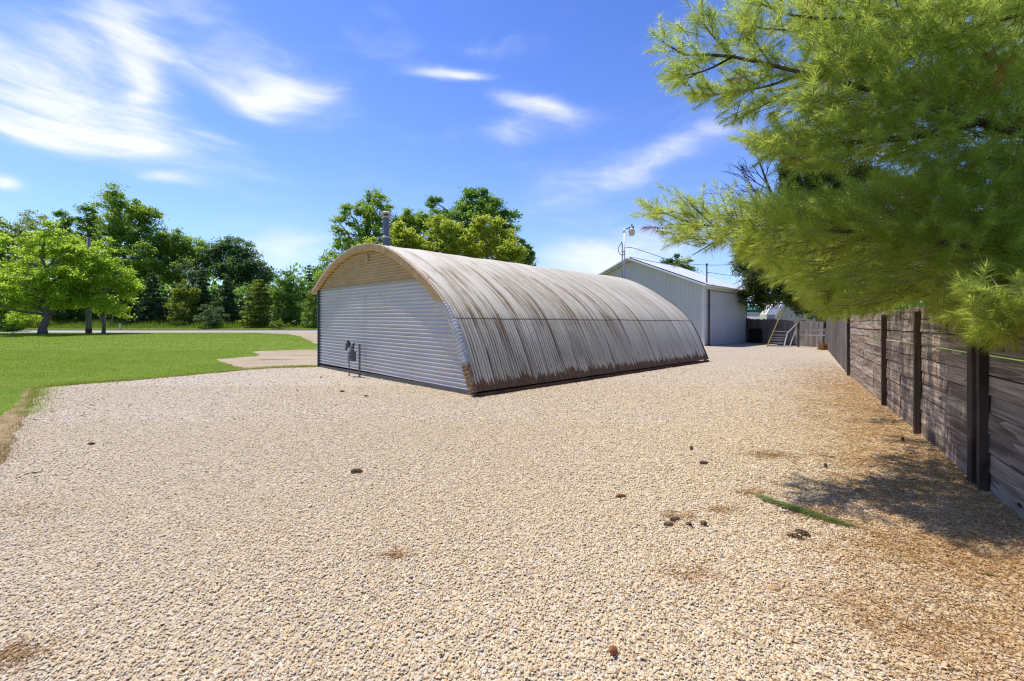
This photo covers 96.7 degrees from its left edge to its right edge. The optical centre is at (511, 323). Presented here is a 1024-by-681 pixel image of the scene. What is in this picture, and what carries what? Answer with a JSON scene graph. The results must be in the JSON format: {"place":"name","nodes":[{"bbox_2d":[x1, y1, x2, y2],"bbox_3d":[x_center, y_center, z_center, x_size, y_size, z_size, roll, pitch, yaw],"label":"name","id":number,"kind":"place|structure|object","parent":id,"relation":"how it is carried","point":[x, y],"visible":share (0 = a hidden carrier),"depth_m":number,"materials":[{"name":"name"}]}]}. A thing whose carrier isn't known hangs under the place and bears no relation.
{"place":"outdoors","nodes":[
{"label":"outdoors","id":0,"kind":"place"},
{"bbox_2d":[0,368,240,466],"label":"bare soil","id":1,"kind":"structure","parent":0,"point":[10,421],"depth_m":7.57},
{"bbox_2d":[0,366,314,465],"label":"dry grass edge","id":2,"kind":"object","parent":1,"relation":"on","point":[9,449],"visible":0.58,"depth_m":7.42,"materials":[{"name":"beige plant"}]},
{"bbox_2d":[0,332,316,456],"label":"lawn grass","id":3,"kind":"structure","parent":0,"point":[71,354],"depth_m":21.63,"materials":[{"name":"green plant"}]},
{"bbox_2d":[217,349,316,369],"bbox_3d":[-8.181,1.453,21.547,9.596,0.352,9.006,0,0,-43],"label":"driveway pad","id":4,"kind":"object","parent":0,"point":[306,357],"visible":0.45,"depth_m":19.49,"materials":[{"name":"beige concrete"}]},
{"bbox_2d":[266,333,316,343],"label":"driveway","id":5,"kind":"structure","parent":0,"point":[312,337],"depth_m":35.73,"materials":[{"name":"beige concrete"}]},
{"bbox_2d":[2,330,900,341],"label":"road","id":6,"kind":"structure","parent":0,"point":[194,331],"depth_m":47.41,"materials":[{"name":"grey asphalt"}]},
{"bbox_2d":[0,0,1021,319],"label":"sky","id":7,"kind":"structure","parent":0,"point":[249,120],"materials":[{"name":"blue"}]},
{"bbox_2d":[0,342,1023,680],"bbox_3d":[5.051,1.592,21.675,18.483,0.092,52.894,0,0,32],"label":"gravel yard","id":8,"kind":"structure","parent":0,"point":[748,356],"depth_m":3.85,"materials":[{"name":"beige gravel"}]},
{"bbox_2d":[0,363,316,417],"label":"edge tufts","id":9,"kind":"object","parent":8,"relation":"on","point":[36,399],"visible":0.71,"depth_m":11.80,"materials":[{"name":"green plant"}]},
{"bbox_2d":[345,340,360,377],"bbox_3d":[-4.939,1.101,14.052,0.839,1.157,0.207,0,0,40],"label":"gas meter","id":10,"kind":"object","parent":8,"relation":"on","point":[351,353],"visible":0.97,"depth_m":14.03,"materials":[{"name":"metal"}]},
{"bbox_2d":[351,468,362,472],"bbox_3d":[-1.699,1.614,4.980,0.129,0.061,0.061,0,-33,-3],"label":"pine cone","id":11,"kind":"object","parent":8,"relation":"on","point":[356,470],"visible":1,"depth_m":4.97,"materials":[{"name":"brown plant"}]},
{"bbox_2d":[311,211,708,396],"bbox_3d":[0.508,-1.018,18.308,9.661,5.355,13.704,0,0,44],"label":"arched metal hut","id":12,"kind":"object","parent":8,"relation":"on","point":[454,323],"visible":0.98,"depth_m":13.47,"materials":[{"name":"white metal"}]},
{"bbox_2d":[0,357,1023,680],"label":"fallen pine needles","id":13,"kind":"object","parent":8,"relation":"on","point":[804,501],"visible":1,"depth_m":3.47,"materials":[{"name":"brown plant"}]},
{"bbox_2d":[609,645,617,654],"bbox_3d":[0.502,1.623,2.261,0.044,0.044,0.093,34,-15,29],"label":"pine cone","id":14,"kind":"object","parent":8,"relation":"on","point":[613,649],"visible":1,"depth_m":2.23,"materials":[{"name":"brown plant"}]},
{"bbox_2d":[615,494,625,497],"bbox_3d":[1.021,1.623,4.280,0.103,0.049,0.049,0,32,-12],"label":"pine cone","id":15,"kind":"object","parent":8,"relation":"on","point":[620,495],"visible":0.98,"depth_m":4.26,"materials":[{"name":"brown plant"}]},
{"bbox_2d":[618,224,634,278],"bbox_3d":[6.276,-1.905,25.000,0.953,7.110,0.358,0,0,0],"label":"yard light","id":16,"kind":"object","parent":8,"relation":"on","point":[631,231],"visible":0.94,"depth_m":24.97,"materials":[{"name":"paint"}]},
{"bbox_2d":[626,247,743,264],"bbox_3d":[14.030,-4.613,31.543,20.369,1.404,0.773,0,0,-38],"label":"overhead wire","id":17,"kind":"object","parent":16,"relation":"attached to","point":[672,260],"visible":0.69,"depth_m":28.04,"materials":[{"name":"black metal"}]},
{"bbox_2d":[663,521,673,526],"bbox_3d":[1.265,1.621,3.680,0.088,0.041,0.042,0,-22,-11],"label":"pine cone","id":18,"kind":"object","parent":8,"relation":"on","point":[668,523],"visible":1,"depth_m":3.67,"materials":[{"name":"brown plant"}]},
{"bbox_2d":[598,256,746,345],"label":"pale grey barn","id":19,"kind":"structure","parent":8,"relation":"on","point":[713,310],"depth_m":35.51,"materials":[{"name":"paint"}]},
{"bbox_2d":[708,290,745,345],"bbox_3d":[17.372,-0.410,36.501,0.060,4.070,8.101,0,0,44],"label":"sliding door","id":20,"kind":"structure","parent":19,"relation":"in","point":[727,316],"depth_m":36.15,"materials":[{"name":"white metal"}]},
{"bbox_2d":[670,516,679,521],"bbox_3d":[1.353,1.621,3.780,0.101,0.048,0.048,0,32,-23],"label":"pine cone","id":21,"kind":"object","parent":8,"relation":"on","point":[674,518],"visible":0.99,"depth_m":3.76,"materials":[{"name":"brown plant"}]},
{"bbox_2d":[699,520,706,524],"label":"pine cone","id":22,"kind":"object","parent":8,"relation":"on","point":[703,522],"visible":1,"depth_m":3.68,"materials":[{"name":"brown plant"}]},
{"bbox_2d":[749,328,761,342],"bbox_3d":[20.446,1.030,38.249,0.058,1.280,1.330,0,0,-16],"label":"stacked dark panel","id":23,"kind":"object","parent":8,"relation":"on","point":[755,335],"visible":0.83,"depth_m":38.20,"materials":[{"name":"black"}]},
{"bbox_2d":[765,584,781,592],"bbox_3d":[1.612,1.640,2.801,0.107,0.059,0.080,0,0,0],"label":"round stone","id":24,"kind":"object","parent":8,"relation":"on","point":[773,587],"visible":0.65,"depth_m":2.79,"materials":[{"name":"beige stone"}]},
{"bbox_2d":[767,311,781,346],"bbox_3d":[18.893,0.371,32.750,1.932,2.589,0.084,0,0,-29],"label":"yellow plank","id":25,"kind":"object","parent":8,"relation":"on","point":[774,329],"visible":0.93,"depth_m":32.71,"materials":[{"name":"yellow wood"}]},
{"bbox_2d":[768,323,796,346],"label":"leaning stock gate","id":26,"kind":"structure","parent":8,"relation":"on","point":[786,335],"depth_m":32.31,"materials":[{"name":"silver metal"}]},
{"bbox_2d":[747,318,825,346],"bbox_3d":[20.951,0.595,35.456,0.198,2.110,9.024,0,0,-4],"label":"picket fence","id":27,"kind":"object","parent":8,"relation":"on","point":[766,326],"visible":0.81,"depth_m":34.37,"materials":[{"name":"grey wood"}]},
{"bbox_2d":[785,532,793,536],"bbox_3d":[2.138,1.623,3.501,0.037,0.037,0.077,30,-26,1],"label":"pine cone","id":28,"kind":"object","parent":8,"relation":"on","point":[788,534],"visible":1,"depth_m":3.49,"materials":[{"name":"beige plant"}]},
{"bbox_2d":[792,533,803,539],"bbox_3d":[2.167,1.621,3.459,0.044,0.044,0.093,-49,24,-23],"label":"pine cone","id":29,"kind":"object","parent":8,"relation":"on","point":[798,535],"visible":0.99,"depth_m":3.45,"materials":[{"name":"brown plant"}]},
{"bbox_2d":[795,529,810,536],"bbox_3d":[2.248,1.620,3.519,0.053,0.053,0.111,18,-9,-31],"label":"pine cone","id":30,"kind":"object","parent":8,"relation":"on","point":[803,532],"visible":0.89,"depth_m":3.51,"materials":[{"name":"brown plant"}]},
{"bbox_2d":[749,491,864,528],"bbox_3d":[2.438,1.590,3.959,0.177,0.066,1.001,0,0,-35],"label":"green pine sprig","id":31,"kind":"object","parent":8,"relation":"on","point":[805,511],"visible":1,"depth_m":3.87,"materials":[{"name":"green plant"}]},
{"bbox_2d":[797,323,825,346],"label":"flat railed gate","id":32,"kind":"structure","parent":8,"relation":"on","point":[798,334],"depth_m":31.32,"materials":[{"name":"grey wood"}]},
{"bbox_2d":[814,341,827,349],"bbox_3d":[19.766,1.412,28.304,1.723,0.706,1.343,0,0,42],"label":"dead bush","id":33,"kind":"object","parent":8,"relation":"on","point":[823,346],"visible":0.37,"depth_m":28.34,"materials":[{"name":"brown plant"}]},
{"bbox_2d":[826,317,851,372],"bbox_3d":[15.826,0.720,22.285,0.204,1.860,18.848,0,0,33],"label":"side picket fence","id":34,"kind":"object","parent":8,"relation":"on","point":[836,336],"visible":0.8,"depth_m":18.63,"materials":[{"name":"grey wood"}]},
{"bbox_2d":[847,297,1023,519],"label":"horizontal board fence","id":35,"kind":"object","parent":8,"relation":"on","point":[977,437],"visible":0.89,"depth_m":5.42,"materials":[{"name":"brown wood"}]},
{"bbox_2d":[980,572,999,576],"bbox_3d":[3.091,1.624,2.945,0.096,0.014,0.022,0,0,25],"label":"twig","id":36,"kind":"object","parent":8,"relation":"on","point":[994,575],"visible":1,"depth_m":2.94,"materials":[{"name":"brown wood"}]},
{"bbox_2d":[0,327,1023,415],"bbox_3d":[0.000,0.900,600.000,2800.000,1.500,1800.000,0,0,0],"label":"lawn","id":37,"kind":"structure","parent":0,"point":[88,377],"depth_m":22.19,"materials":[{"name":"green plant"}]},
{"bbox_2d":[0,322,31,334],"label":"lilac shrub","id":38,"kind":"object","parent":37,"relation":"on","point":[4,327],"visible":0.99,"depth_m":37.04,"materials":[{"name":"green plant"}]},
{"bbox_2d":[0,281,32,322],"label":"wood edge tree","id":39,"kind":"object","parent":37,"relation":"on","point":[4,312],"visible":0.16,"depth_m":58.56,"materials":[{"name":"green plant"}]},
{"bbox_2d":[0,216,51,292],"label":"ash tree","id":40,"kind":"object","parent":37,"relation":"on","point":[17,227],"visible":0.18,"depth_m":66.17,"materials":[{"name":"green plant"}]},
{"bbox_2d":[2,309,54,325],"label":"dogwood shrub","id":41,"kind":"object","parent":37,"relation":"on","point":[27,319],"visible":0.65,"depth_m":55.42,"materials":[{"name":"green plant"}]},
{"bbox_2d":[8,209,56,282],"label":"locust tree","id":42,"kind":"object","parent":37,"relation":"on","point":[33,225],"visible":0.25,"depth_m":64.80,"materials":[{"name":"green plant"}]},
{"bbox_2d":[18,279,96,322],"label":"wood edge tree","id":43,"kind":"object","parent":37,"relation":"on","point":[58,314],"visible":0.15,"depth_m":61.59,"materials":[{"name":"green plant"}]},
{"bbox_2d":[0,217,118,333],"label":"maple tree","id":44,"kind":"object","parent":37,"relation":"on","point":[44,303],"visible":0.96,"depth_m":37.97,"materials":[{"name":"green plant"}]},
{"bbox_2d":[46,208,78,278],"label":"poplar tree","id":45,"kind":"object","parent":37,"relation":"on","point":[61,213],"visible":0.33,"depth_m":65.58,"materials":[{"name":"green plant"}]},
{"bbox_2d":[69,202,102,310],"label":"poplar tree","id":46,"kind":"object","parent":37,"relation":"on","point":[81,220],"visible":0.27,"depth_m":65.44,"materials":[{"name":"green plant"}]},
{"bbox_2d":[85,237,91,333],"bbox_3d":[-36.727,-3.258,39.500,0.450,8.450,0.439,0,0,0],"label":"utility pole","id":47,"kind":"object","parent":37,"relation":"on","point":[88,324],"visible":0.47,"depth_m":39.38,"materials":[{"name":"brown wood"}]},
{"bbox_2d":[50,244,145,332],"bbox_3d":[-35.656,-2.941,39.094,6.572,7.815,5.791,0,0,28],"label":"maple tree","id":48,"kind":"object","parent":37,"relation":"on","point":[102,304],"visible":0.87,"depth_m":39.08,"materials":[{"name":"green plant"}]},
{"bbox_2d":[76,271,160,322],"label":"wood edge tree","id":49,"kind":"object","parent":37,"relation":"on","point":[141,295],"visible":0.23,"depth_m":62.38,"materials":[{"name":"green plant"}]},
{"bbox_2d":[65,180,186,303],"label":"cottonwood tree","id":50,"kind":"object","parent":37,"relation":"on","point":[133,249],"visible":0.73,"depth_m":64.25,"materials":[{"name":"green plant"}]},
{"bbox_2d":[122,272,177,324],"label":"spruce tree","id":51,"kind":"object","parent":37,"relation":"on","point":[154,304],"visible":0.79,"depth_m":59.32,"materials":[{"name":"green plant"}]},
{"bbox_2d":[0,318,316,328],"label":"verge weeds","id":52,"kind":"object","parent":37,"relation":"on","point":[65,324],"visible":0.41,"depth_m":56.43,"materials":[{"name":"green plant"}]},
{"bbox_2d":[0,279,316,323],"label":"wood undergrowth","id":53,"kind":"object","parent":37,"relation":"on","point":[219,300],"visible":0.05,"depth_m":65.73,"materials":[{"name":"green plant"}]},
{"bbox_2d":[135,226,223,323],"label":"oak tree","id":54,"kind":"object","parent":37,"relation":"on","point":[169,274],"visible":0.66,"depth_m":66.77,"materials":[{"name":"green plant"}]},
{"bbox_2d":[162,279,201,322],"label":"larch tree","id":55,"kind":"object","parent":37,"relation":"on","point":[184,291],"visible":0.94,"depth_m":58.63,"materials":[{"name":"green plant"}]},
{"bbox_2d":[171,259,205,310],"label":"poplar sapling","id":56,"kind":"object","parent":37,"relation":"on","point":[191,273],"visible":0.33,"depth_m":63.70,"materials":[{"name":"green plant"}]},
{"bbox_2d":[189,267,216,322],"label":"spruce tree","id":57,"kind":"object","parent":37,"relation":"on","point":[206,295],"visible":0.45,"depth_m":61.77,"materials":[{"name":"green plant"}]},
{"bbox_2d":[192,304,229,326],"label":"elder shrub","id":58,"kind":"object","parent":37,"relation":"on","point":[213,318],"visible":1,"depth_m":54.71,"materials":[{"name":"green plant"}]},
{"bbox_2d":[211,277,246,323],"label":"spruce tree","id":59,"kind":"object","parent":37,"relation":"on","point":[229,303],"visible":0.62,"depth_m":60.74,"materials":[{"name":"green plant"}]},
{"bbox_2d":[195,234,281,318],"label":"bluish oak tree","id":60,"kind":"object","parent":37,"relation":"on","point":[239,262],"visible":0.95,"depth_m":67.13,"materials":[{"name":"green plant"}]},
{"bbox_2d":[235,279,277,327],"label":"pine tree","id":61,"kind":"object","parent":37,"relation":"on","point":[258,311],"visible":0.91,"depth_m":56.47,"materials":[{"name":"green plant"}]},
{"bbox_2d":[269,320,290,328],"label":"willow shrub","id":62,"kind":"object","parent":37,"relation":"on","point":[276,324],"visible":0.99,"depth_m":53.69,"materials":[{"name":"green plant"}]},
{"bbox_2d":[266,269,309,323],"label":"hedge maple","id":63,"kind":"object","parent":37,"relation":"on","point":[290,311],"visible":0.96,"depth_m":59.13,"materials":[{"name":"green plant"}]},
{"bbox_2d":[295,263,315,320],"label":"spruce tree","id":64,"kind":"object","parent":37,"relation":"on","point":[310,275],"visible":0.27,"depth_m":73.91,"materials":[{"name":"green plant"}]},
{"bbox_2d":[301,285,316,327],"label":"cedar tree","id":65,"kind":"object","parent":37,"relation":"on","point":[313,312],"visible":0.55,"depth_m":55.55,"materials":[{"name":"green plant"}]},
{"bbox_2d":[299,265,325,320],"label":"dark broadleaf tree","id":66,"kind":"object","parent":37,"relation":"on","point":[314,270],"visible":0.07,"depth_m":59.59,"materials":[{"name":"green plant"}]},
{"bbox_2d":[313,186,401,279],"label":"aspen tree","id":67,"kind":"object","parent":37,"relation":"on","point":[368,214],"visible":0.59,"depth_m":45.13,"materials":[{"name":"green plant"}]},
{"bbox_2d":[351,235,381,246],"bbox_3d":[-11.257,-2.974,35.923,2.981,8.031,2.773,0,0,35],"label":"young locust tree","id":68,"kind":"object","parent":37,"relation":"on","point":[372,240],"visible":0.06,"depth_m":35.82,"materials":[{"name":"green plant"}]},
{"bbox_2d":[381,220,437,251],"bbox_3d":[-8.738,-3.799,38.005,5.386,9.588,3.631,0,0,-25],"label":"young locust tree","id":69,"kind":"object","parent":37,"relation":"on","point":[401,237],"visible":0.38,"depth_m":37.43,"materials":[{"name":"green plant"}]},
{"bbox_2d":[390,206,437,245],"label":"basswood tree","id":70,"kind":"object","parent":37,"relation":"on","point":[410,219],"visible":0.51,"depth_m":49.45,"materials":[{"name":"green plant"}]},
{"bbox_2d":[25,329,808,337],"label":"kerb","id":71,"kind":"structure","parent":37,"relation":"on","point":[180,329],"depth_m":50.31,"materials":[{"name":"concrete"}]},
{"bbox_2d":[412,213,482,258],"bbox_3d":[-5.254,-4.035,38.145,5.799,10.366,4.036,0,0,0],"label":"young locust tree","id":72,"kind":"object","parent":37,"relation":"on","point":[452,242],"visible":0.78,"depth_m":37.40,"materials":[{"name":"green plant"}]},
{"bbox_2d":[424,185,538,265],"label":"walnut tree","id":73,"kind":"object","parent":37,"relation":"on","point":[468,208],"visible":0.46,"depth_m":47.40,"materials":[{"name":"green plant"}]},
{"bbox_2d":[22,261,951,321],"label":"distant woodland","id":74,"kind":"object","parent":37,"relation":"on","point":[243,291],"visible":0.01,"depth_m":87.85,"materials":[{"name":"green plant"}]},
{"bbox_2d":[468,213,530,263],"bbox_3d":[-1.069,-3.952,38.098,6.178,10.831,4.252,0,0,24],"label":"young locust tree","id":75,"kind":"object","parent":37,"relation":"on","point":[502,247],"visible":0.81,"depth_m":37.33,"materials":[{"name":"green plant"}]},
{"bbox_2d":[659,253,701,272],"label":"distant oak tree","id":76,"kind":"object","parent":37,"relation":"on","point":[683,265],"visible":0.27,"depth_m":74.19,"materials":[{"name":"green plant"}]},
{"bbox_2d":[747,307,762,318],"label":"green roofed shed","id":77,"kind":"structure","parent":37,"relation":"on","point":[751,314],"depth_m":61.96,"materials":[{"name":"white paint"}]},
{"bbox_2d":[705,136,816,321],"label":"bare dead tree","id":78,"kind":"object","parent":37,"relation":"on","point":[742,170],"visible":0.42,"depth_m":41.90,"materials":[{"name":"brown wood"}]},
{"bbox_2d":[760,302,832,334],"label":"cream sided house","id":79,"kind":"structure","parent":37,"relation":"on","point":[787,313],"depth_m":49.95,"materials":[{"name":"white"}]},
{"bbox_2d":[728,153,888,343],"bbox_3d":[23.164,-6.244,37.116,13.558,15.787,7.279,0,0,0],"label":"dark cedar tree","id":80,"kind":"object","parent":37,"relation":"on","point":[762,297],"visible":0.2,"depth_m":36.09,"materials":[{"name":"green plant"}]},
{"bbox_2d":[624,0,1023,355],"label":"white pine tree","id":81,"kind":"object","parent":37,"relation":"on","point":[942,229],"visible":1,"depth_m":4.45,"materials":[{"name":"green plant"}]}
]}

